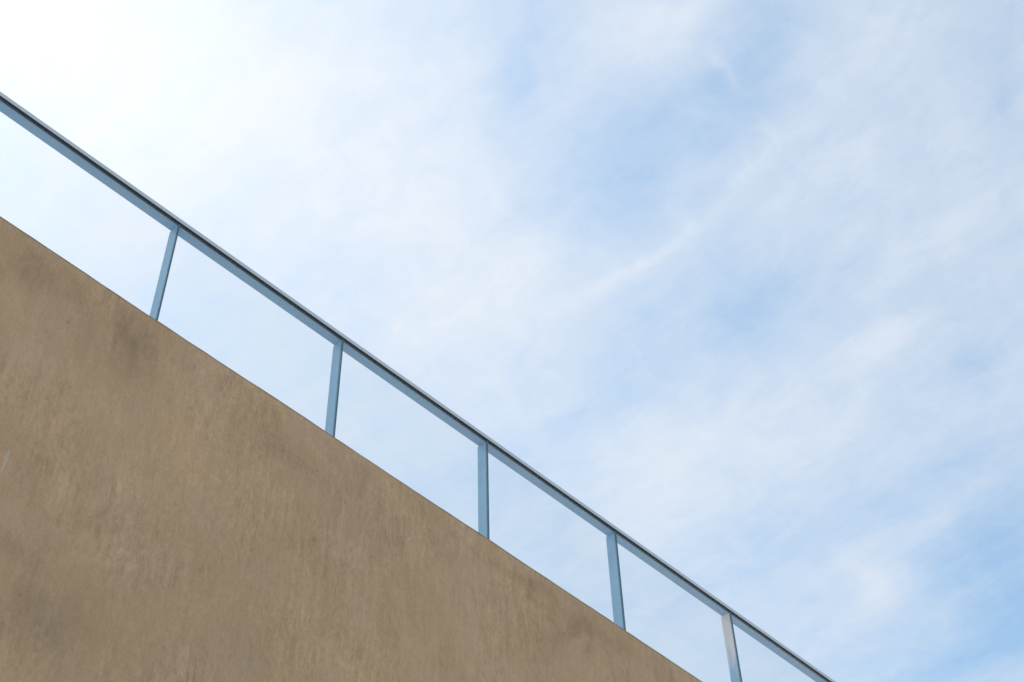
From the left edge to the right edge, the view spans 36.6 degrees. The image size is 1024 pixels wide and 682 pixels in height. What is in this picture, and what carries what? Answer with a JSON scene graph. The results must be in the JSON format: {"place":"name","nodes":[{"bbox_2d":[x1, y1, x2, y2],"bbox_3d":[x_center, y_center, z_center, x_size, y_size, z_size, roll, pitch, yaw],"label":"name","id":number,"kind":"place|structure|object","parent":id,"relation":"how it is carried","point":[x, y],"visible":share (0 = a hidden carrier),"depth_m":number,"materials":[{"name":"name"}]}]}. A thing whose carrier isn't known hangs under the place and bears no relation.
{"place":"outdoors","nodes":[
{"label":"outdoors","id":0,"kind":"place"},
{"bbox_2d":[0,216,701,681],"bbox_3d":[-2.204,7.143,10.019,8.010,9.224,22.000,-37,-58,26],"label":"building","id":1,"kind":"structure","parent":0,"point":[174,506],"depth_m":9.28,"materials":[{"name":"brown paint"}]},
{"bbox_2d":[0,92,835,681],"bbox_3d":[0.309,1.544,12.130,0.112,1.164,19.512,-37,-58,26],"label":"railing","id":2,"kind":"object","parent":1,"relation":"on","point":[174,224],"visible":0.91,"depth_m":11.66,"materials":[{"name":"metal"}]},
{"bbox_2d":[0,0,1023,681],"label":"sky","id":3,"kind":"structure","parent":0,"point":[742,281],"materials":[{"name":"blue"}]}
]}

